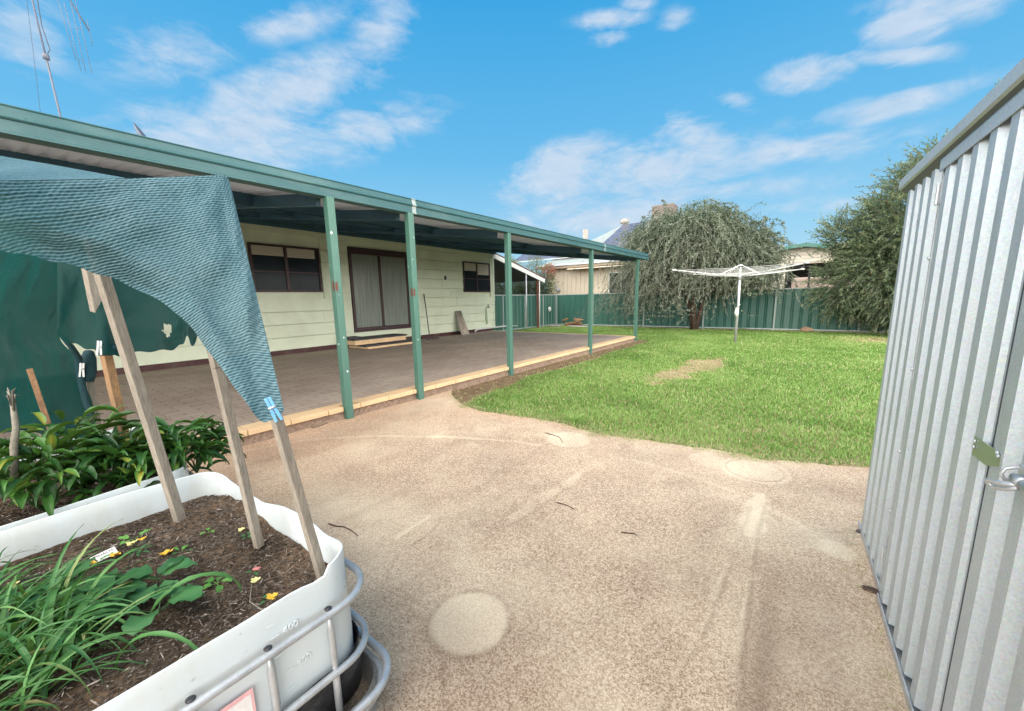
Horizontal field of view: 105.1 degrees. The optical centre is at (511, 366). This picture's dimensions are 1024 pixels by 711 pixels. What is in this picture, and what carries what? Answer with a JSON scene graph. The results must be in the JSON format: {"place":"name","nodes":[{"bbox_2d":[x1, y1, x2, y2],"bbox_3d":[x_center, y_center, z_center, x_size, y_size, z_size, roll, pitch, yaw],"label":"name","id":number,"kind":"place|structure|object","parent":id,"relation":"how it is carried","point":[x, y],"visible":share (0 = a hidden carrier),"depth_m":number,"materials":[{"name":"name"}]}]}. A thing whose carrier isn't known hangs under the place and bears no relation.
{"place":"outdoors","nodes":[
{"label":"outdoors","id":0,"kind":"place"},
{"bbox_2d":[0,331,625,446],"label":"patio paving","id":1,"kind":"structure","parent":0,"point":[306,381],"depth_m":6.57,"materials":[{"name":"brick"}]},
{"bbox_2d":[347,333,411,348],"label":"step","id":2,"kind":"structure","parent":1,"relation":"on","point":[377,341],"depth_m":10.34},
{"bbox_2d":[347,336,361,339],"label":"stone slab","id":3,"kind":"structure","parent":2,"relation":"on","point":[353,337],"depth_m":9.98,"materials":[{"name":"grey stone"}]},
{"bbox_2d":[424,295,438,339],"bbox_3d":[-2.544,-1.544,12.150,0.394,1.379,0.469,-5,10,-23],"label":"broom","id":4,"kind":"object","parent":1,"relation":"on","point":[429,337],"visible":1,"depth_m":12.09,"materials":[{"name":"wood"}]},
{"bbox_2d":[455,310,469,334],"bbox_3d":[-1.703,-1.484,13.409,0.432,0.825,0.503,6,12,36],"label":"corrugated offcut","id":5,"kind":"object","parent":1,"relation":"on","point":[463,328],"visible":0.99,"depth_m":13.43,"materials":[{"name":"metal"}]},
{"bbox_2d":[475,325,517,331],"bbox_3d":[-0.532,-1.491,15.272,0.140,0.144,2.812,5,12,33],"label":"drain pipe","id":6,"kind":"object","parent":1,"relation":"on","point":[494,327],"visible":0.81,"depth_m":14.90,"materials":[{"name":"grey plastic"}]},
{"bbox_2d":[185,338,634,461],"bbox_3d":[-4.409,0.427,5.700,5.778,0.145,19.680,6,12,36],"label":"patio footing","id":7,"kind":"object","parent":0,"point":[265,435],"visible":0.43,"depth_m":5.12,"materials":[{"name":"beige concrete"}]},
{"bbox_2d":[0,103,648,418],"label":"veranda","id":8,"kind":"object","parent":7,"relation":"on","point":[267,195],"visible":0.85,"depth_m":4.48,"materials":[{"name":"green metal"}]},
{"bbox_2d":[133,123,145,135],"bbox_3d":[-6.281,-3.609,6.833,0.288,1.077,0.599,-7,11,-29],"label":"satellite dish","id":9,"kind":"object","parent":8,"relation":"on","point":[138,130],"visible":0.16,"depth_m":6.70,"materials":[{"name":"metal"}]},
{"bbox_2d":[188,330,634,448],"bbox_3d":[-4.348,0.329,5.649,5.621,0.056,19.700,6,12,36],"label":"patio edging","id":10,"kind":"object","parent":7,"relation":"on","point":[261,426],"visible":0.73,"depth_m":5.10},
{"bbox_2d":[0,0,1023,293],"label":"sky","id":11,"kind":"structure","parent":0,"point":[568,117],"materials":[{"name":"blue"}]},
{"bbox_2d":[187,391,908,710],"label":"concrete pad","id":12,"kind":"object","parent":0,"point":[497,577],"visible":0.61,"depth_m":1.94,"materials":[{"name":"beige concrete"}]},
{"bbox_2d":[0,427,193,531],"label":"raised bed","id":13,"kind":"object","parent":12,"relation":"on","point":[12,515],"visible":0.09,"depth_m":1.68,"materials":[{"name":"white plastic"}]},
{"bbox_2d":[6,387,19,477],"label":"bare stem","id":14,"kind":"object","parent":13,"relation":"on","point":[14,445],"visible":0.97,"depth_m":1.56,"materials":[{"name":"grey wood"}]},
{"bbox_2d":[26,368,54,433],"bbox_3d":[-2.218,0.181,1.851,0.022,0.347,0.044,6,12,36],"label":"timber stake","id":15,"kind":"object","parent":13,"relation":"on","point":[36,390],"visible":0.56,"depth_m":1.83,"materials":[{"name":"brown wood"}]},
{"bbox_2d":[0,420,135,515],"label":"pepper plant","id":16,"kind":"object","parent":13,"relation":"on","point":[14,489],"visible":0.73,"depth_m":1.58,"materials":[{"name":"green plant"}]},
{"bbox_2d":[0,404,142,495],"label":"pepper plant","id":17,"kind":"object","parent":13,"relation":"on","point":[84,420],"visible":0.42,"depth_m":1.75,"materials":[{"name":"green plant"}]},
{"bbox_2d":[86,382,102,431],"bbox_3d":[-2.268,0.228,2.125,0.037,0.448,0.041,1,10,14],"label":"timber stake","id":18,"kind":"object","parent":13,"relation":"on","point":[91,389],"depth_m":2.11,"materials":[{"name":"brown wood"}]},
{"bbox_2d":[81,268,129,435],"bbox_3d":[-2.030,0.037,1.987,0.049,1.036,0.230,-10,13,-41],"label":"timber stake","id":19,"kind":"object","parent":13,"relation":"on","point":[107,362],"visible":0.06,"depth_m":1.92,"materials":[{"name":"orange wood"}]},
{"bbox_2d":[0,250,196,437],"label":"hanging netting","id":20,"kind":"object","parent":19,"relation":"hanging from","point":[44,307],"visible":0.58,"depth_m":1.89,"materials":[{"name":"green fabric"}]},
{"bbox_2d":[78,363,84,376],"bbox_3d":[-2.138,0.019,1.950,0.012,0.071,0.029,8,13,42],"label":"clothes peg","id":21,"kind":"object","parent":20,"relation":"attached to","point":[81,366],"visible":1,"depth_m":1.95,"materials":[{"name":"white plastic"}]},
{"bbox_2d":[96,341,101,354],"bbox_3d":[-1.851,-0.082,1.758,0.012,0.066,0.027,8,13,43],"label":"clothes peg","id":22,"kind":"object","parent":20,"relation":"attached to","point":[98,346],"visible":1,"depth_m":1.76,"materials":[{"name":"white plastic"}]},
{"bbox_2d":[34,421,189,503],"bbox_3d":[-1.791,0.434,1.800,0.547,0.311,0.502,6,12,36],"label":"pepper plant","id":23,"kind":"object","parent":13,"relation":"on","point":[109,452],"visible":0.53,"depth_m":1.68,"materials":[{"name":"green plant"}]},
{"bbox_2d":[97,416,229,489],"bbox_3d":[-1.637,0.406,1.877,0.489,0.335,0.468,0,10,7],"label":"pepper plant","id":24,"kind":"object","parent":13,"relation":"on","point":[180,453],"visible":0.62,"depth_m":1.81,"materials":[{"name":"green plant"}]},
{"bbox_2d":[130,414,246,477],"bbox_3d":[-1.631,0.410,1.984,0.445,0.279,0.441,-2,10,-3],"label":"pepper plant","id":25,"kind":"object","parent":13,"relation":"on","point":[187,439],"visible":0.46,"depth_m":1.94,"materials":[{"name":"green plant"}]},
{"bbox_2d":[0,472,390,710],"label":"raised bed","id":26,"kind":"object","parent":12,"relation":"on","point":[296,644],"visible":0.76,"depth_m":1.15,"materials":[{"name":"white plastic"}]},
{"bbox_2d":[6,577,86,632],"bbox_3d":[-1.324,0.674,1.110,0.173,0.055,0.177,6,12,36],"label":"leafy plant","id":27,"kind":"object","parent":26,"relation":"on","point":[60,590],"visible":0.22,"depth_m":1.12,"materials":[{"name":"green plant"}]},
{"bbox_2d":[5,556,114,619],"bbox_3d":[-1.282,0.644,1.117,0.227,0.062,0.207,3,11,25],"label":"leafy plant","id":28,"kind":"object","parent":26,"relation":"on","point":[102,582],"visible":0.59,"depth_m":1.12,"materials":[{"name":"green plant"}]},
{"bbox_2d":[90,547,117,561],"bbox_3d":[-1.410,0.653,1.357,0.027,0.022,0.064,4,11,30],"label":"plant label","id":29,"kind":"object","parent":26,"relation":"on","point":[101,556],"visible":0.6,"depth_m":1.36,"materials":[{"name":"white plastic"}]},
{"bbox_2d":[68,564,153,616],"bbox_3d":[-1.187,0.654,1.156,0.219,0.081,0.180,6,12,36],"label":"leafy plant","id":30,"kind":"object","parent":26,"relation":"on","point":[143,572],"visible":0.34,"depth_m":1.16,"materials":[{"name":"green plant"}]},
{"bbox_2d":[110,552,120,556],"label":"fallen flower","id":31,"kind":"object","parent":26,"relation":"on","point":[113,554],"visible":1,"depth_m":1.36,"materials":[{"name":"yellow plant"}]},
{"bbox_2d":[0,518,240,710],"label":"strappy clump","id":32,"kind":"object","parent":26,"relation":"on","point":[39,652],"visible":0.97,"depth_m":0.99,"materials":[{"name":"green plant"}]},
{"bbox_2d":[125,539,137,545],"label":"fallen flower","id":33,"kind":"object","parent":26,"relation":"on","point":[130,543],"visible":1,"depth_m":1.42,"materials":[{"name":"yellow plant"}]},
{"bbox_2d":[118,528,151,544],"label":"seedling","id":34,"kind":"object","parent":26,"relation":"on","point":[127,536],"visible":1,"depth_m":1.47,"materials":[{"name":"green plant"}]},
{"bbox_2d":[124,543,151,555],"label":"seedling","id":35,"kind":"object","parent":26,"relation":"on","point":[138,553],"visible":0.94,"depth_m":1.39,"materials":[{"name":"green plant"}]},
{"bbox_2d":[93,273,185,522],"bbox_3d":[-1.386,0.088,1.456,0.047,1.117,0.140,2,10,17],"label":"timber stake","id":36,"kind":"object","parent":26,"relation":"on","point":[114,314],"visible":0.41,"depth_m":1.44,"materials":[{"name":"brown wood"}]},
{"bbox_2d":[100,555,197,607],"bbox_3d":[-1.071,0.644,1.173,0.202,0.061,0.176,-7,11,-31],"label":"leafy plant","id":37,"kind":"object","parent":26,"relation":"on","point":[170,565],"visible":0.76,"depth_m":1.17,"materials":[{"name":"green plant"}]},
{"bbox_2d":[101,582,204,635],"bbox_3d":[-0.981,0.660,1.084,0.168,0.057,0.203,6,12,36],"label":"leafy plant","id":38,"kind":"object","parent":26,"relation":"on","point":[180,594],"visible":0.9,"depth_m":1.08,"materials":[{"name":"green plant"}]},
{"bbox_2d":[159,549,172,554],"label":"fallen flower","id":39,"kind":"object","parent":26,"relation":"on","point":[166,551],"visible":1,"depth_m":1.37,"materials":[{"name":"yellow plant"}]},
{"bbox_2d":[171,545,188,554],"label":"seedling","id":40,"kind":"object","parent":26,"relation":"on","point":[183,547],"visible":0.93,"depth_m":1.39,"materials":[{"name":"green plant"}]},
{"bbox_2d":[203,576,231,592],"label":"seedling","id":41,"kind":"object","parent":26,"relation":"on","point":[209,584],"visible":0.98,"depth_m":1.23,"materials":[{"name":"green plant"}]},
{"bbox_2d":[206,349,263,548],"bbox_3d":[-0.930,0.234,1.314,0.040,0.858,0.088,3,11,23],"label":"timber stake","id":42,"kind":"object","parent":26,"relation":"on","point":[227,412],"visible":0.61,"depth_m":1.31,"materials":[{"name":"brown wood"}]},
{"bbox_2d":[250,577,259,582],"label":"fallen flower","id":43,"kind":"object","parent":26,"relation":"on","point":[254,580],"visible":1,"depth_m":1.22,"materials":[{"name":"yellow plant"}]},
{"bbox_2d":[249,583,262,609],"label":"twig","id":44,"kind":"object","parent":26,"relation":"on","point":[250,599],"visible":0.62,"depth_m":1.14,"materials":[{"name":"grey wood"}]},
{"bbox_2d":[266,592,277,599],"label":"fallen flower","id":45,"kind":"object","parent":26,"relation":"on","point":[270,596],"visible":1,"depth_m":1.15,"materials":[{"name":"yellow plant"}]},
{"bbox_2d":[270,415,325,578],"bbox_3d":[-0.621,0.406,1.156,0.026,0.559,0.103,5,12,34],"label":"timber stake","id":46,"kind":"object","parent":26,"relation":"on","point":[294,480],"visible":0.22,"depth_m":1.14,"materials":[{"name":"brown wood"}]},
{"bbox_2d":[0,156,283,421],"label":"shade cloth","id":47,"kind":"object","parent":46,"relation":"on","point":[176,245],"visible":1,"depth_m":1.04,"materials":[{"name":"blue-green woven shade cloth"}]},
{"bbox_2d":[264,397,282,422],"bbox_3d":[-0.617,0.112,1.016,0.037,0.069,0.013,-8,12,-36],"label":"clothes peg","id":48,"kind":"object","parent":47,"relation":"attached to","point":[270,408],"visible":1,"depth_m":1.01,"materials":[{"name":"blue plastic"}]},
{"bbox_2d":[328,523,357,535],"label":"twig","id":49,"kind":"object","parent":12,"relation":"on","point":[342,526],"visible":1,"depth_m":2.30,"materials":[{"name":"brown wood"}]},
{"bbox_2d":[861,585,878,593],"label":"leaf litter","id":50,"kind":"object","parent":12,"relation":"on","point":[871,589],"visible":0.97,"depth_m":1.73,"materials":[{"name":"plant"}]},
{"bbox_2d":[858,58,1023,710],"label":"garden shed","id":51,"kind":"structure","parent":12,"relation":"on","point":[941,527],"depth_m":1.12,"materials":[{"name":"metal"}]},
{"bbox_2d":[880,106,1023,710],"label":"door","id":52,"kind":"structure","parent":51,"relation":"in","point":[976,276],"depth_m":1.15,"materials":[{"name":"metal"}]},
{"bbox_2d":[942,291,1023,710],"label":"door","id":53,"kind":"structure","parent":51,"relation":"in","point":[986,673],"depth_m":0.86,"materials":[{"name":"metal"}]},
{"bbox_2d":[451,339,665,405],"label":"bare earth","id":54,"kind":"structure","parent":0,"point":[489,385],"depth_m":6.64,"materials":[{"name":"brown soil"}]},
{"bbox_2d":[456,325,887,467],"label":"lawn ground","id":55,"kind":"structure","parent":0,"point":[719,366],"depth_m":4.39,"materials":[{"name":"green plant"}]},
{"bbox_2d":[492,294,556,330],"bbox_3d":[0.630,-2.392,17.391,0.082,1.552,5.252,6,12,36],"label":"side fence","id":56,"kind":"object","parent":55,"relation":"on","point":[547,317],"visible":0.73,"depth_m":17.39,"materials":[{"name":"green metal"}]},
{"bbox_2d":[562,318,582,325],"bbox_3d":[2.882,-2.104,18.675,1.028,0.390,0.414,6,12,36],"label":"firewood pile","id":57,"kind":"object","parent":55,"relation":"on","point":[576,323],"visible":0.94,"depth_m":18.56,"materials":[{"name":"brown wood"}]},
{"bbox_2d":[556,409,591,426],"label":"grass tuft","id":58,"kind":"object","parent":55,"relation":"on","point":[576,419],"visible":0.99,"depth_m":4.20,"materials":[{"name":"green plant"}]},
{"bbox_2d":[568,325,587,326],"bbox_3d":[2.998,-1.839,18.071,1.146,0.071,0.478,6,12,36],"label":"slab fragment","id":59,"kind":"object","parent":55,"relation":"on","point":[576,326],"visible":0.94,"depth_m":17.94,"materials":[{"name":"grey concrete"}]},
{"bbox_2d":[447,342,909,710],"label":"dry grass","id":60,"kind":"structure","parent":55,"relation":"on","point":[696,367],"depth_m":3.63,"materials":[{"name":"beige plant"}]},
{"bbox_2d":[561,196,818,329],"bbox_3d":[6.993,-4.018,15.743,8.813,5.085,8.730,6,12,36],"label":"weeping tree","id":61,"kind":"object","parent":55,"relation":"on","point":[705,236],"visible":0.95,"depth_m":13.59,"materials":[{"name":"green plant"}]},
{"bbox_2d":[557,286,894,331],"bbox_3d":[9.718,-2.015,14.071,18.652,1.552,0.082,6,12,36],"label":"back fence","id":62,"kind":"object","parent":55,"relation":"on","point":[789,312],"visible":0.51,"depth_m":15.08,"materials":[{"name":"green metal"}]},
{"bbox_2d":[672,261,808,341],"bbox_3d":[6.186,-1.695,10.752,2.965,2.120,2.965,6,12,36],"label":"clothes hoist","id":63,"kind":"object","parent":55,"relation":"on","point":[739,273],"visible":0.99,"depth_m":10.59,"materials":[{"name":"metal"}]},
{"bbox_2d":[800,327,812,331],"bbox_3d":[10.208,-1.272,13.608,0.362,0.195,0.249,6,12,36],"label":"rock","id":64,"kind":"object","parent":55,"relation":"on","point":[807,329],"visible":0.84,"depth_m":13.53,"materials":[{"name":"brown stone"}]},
{"bbox_2d":[793,79,999,334],"bbox_3d":[11.702,-4.219,10.958,6.029,6.873,4.640,6,12,36],"label":"bushy tree","id":65,"kind":"object","parent":55,"relation":"on","point":[879,228],"visible":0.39,"depth_m":11.39,"materials":[{"name":"green plant"}]},
{"bbox_2d":[517,324,887,332],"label":"ground","id":66,"kind":"structure","parent":0,"point":[685,327],"depth_m":16.31,"materials":[{"name":"brown soil"}]},
{"bbox_2d":[60,223,494,376],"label":"house","id":67,"kind":"structure","parent":66,"relation":"on","point":[290,271],"depth_m":10.20,"materials":[{"name":"paint"}]},
{"bbox_2d":[27,0,92,116],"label":"tv aerial","id":68,"kind":"object","parent":67,"relation":"attached to","point":[45,56],"visible":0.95,"depth_m":6.92,"materials":[{"name":"metal"}]},
{"bbox_2d":[247,242,322,291],"bbox_3d":[-5.132,-2.226,8.987,0.055,1.040,1.530,6,12,36],"label":"window","id":69,"kind":"structure","parent":67,"relation":"in","point":[274,268],"depth_m":8.92,"materials":[{"name":"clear glass"}]},
{"bbox_2d":[347,246,410,332],"bbox_3d":[-3.629,-2.136,11.061,0.055,2.215,1.970,6,12,36],"label":"sliding door","id":70,"kind":"structure","parent":67,"relation":"in","point":[379,285],"depth_m":10.94,"materials":[{"name":"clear glass"}]},
{"bbox_2d":[462,261,490,291],"bbox_3d":[-1.262,-3.206,14.157,0.055,1.050,1.445,6,12,36],"label":"window","id":71,"kind":"structure","parent":67,"relation":"in","point":[476,275],"depth_m":14.12,"materials":[{"name":"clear glass"}]},
{"bbox_2d":[493,253,545,328],"bbox_3d":[-1.401,-3.267,17.864,4.630,3.100,3.840,6,12,36],"label":"carport","id":72,"kind":"object","parent":66,"relation":"on","point":[520,273],"visible":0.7,"depth_m":17.25,"materials":[{"name":"white paint"}]},
{"bbox_2d":[494,271,552,294],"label":"hedge","id":73,"kind":"object","parent":66,"relation":"on","point":[517,289],"visible":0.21,"depth_m":21.09,"materials":[{"name":"green plant"}]},
{"bbox_2d":[511,255,558,293],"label":"shrub","id":74,"kind":"object","parent":66,"relation":"on","point":[549,268],"visible":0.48,"depth_m":21.49,"materials":[{"name":"green plant"}]},
{"bbox_2d":[515,203,735,293],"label":"neighbour house","id":75,"kind":"structure","parent":66,"relation":"on","point":[576,281],"depth_m":22.37,"materials":[{"name":"metal"}]},
{"bbox_2d":[583,229,587,238],"bbox_3d":[4.873,-7.537,23.544,1.240,1.356,0.157,2,10,18],"label":"panel aerial","id":76,"kind":"object","parent":75,"relation":"attached to","point":[585,233],"visible":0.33,"depth_m":23.59,"materials":[{"name":"grey"}]},
{"bbox_2d":[608,271,647,292],"bbox_3d":[6.046,-4.138,20.528,2.100,1.620,0.037,6,12,36],"label":"window","id":77,"kind":"structure","parent":75,"relation":"in","point":[616,273],"depth_m":20.86,"materials":[{"name":"white paint"}]},
{"bbox_2d":[788,266,810,287],"bbox_3d":[11.312,-2.840,16.009,1.240,2.362,0.060,6,12,36],"label":"steel frame","id":78,"kind":"object","parent":66,"relation":"on","point":[809,273],"visible":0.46,"depth_m":15.53,"materials":[{"name":"metal"}]},
{"bbox_2d":[733,243,889,315],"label":"neighbour garage","id":79,"kind":"structure","parent":66,"relation":"on","point":[804,257],"depth_m":16.62,"materials":[{"name":"metal"}]},
{"bbox_2d":[791,277,853,287],"bbox_3d":[13.267,-2.741,16.459,2.600,1.938,2.200,6,12,36],"label":"tin box","id":80,"kind":"object","parent":66,"relation":"on","point":[799,284],"visible":0.04,"depth_m":15.97,"materials":[{"name":"beige metal"}]}
]}

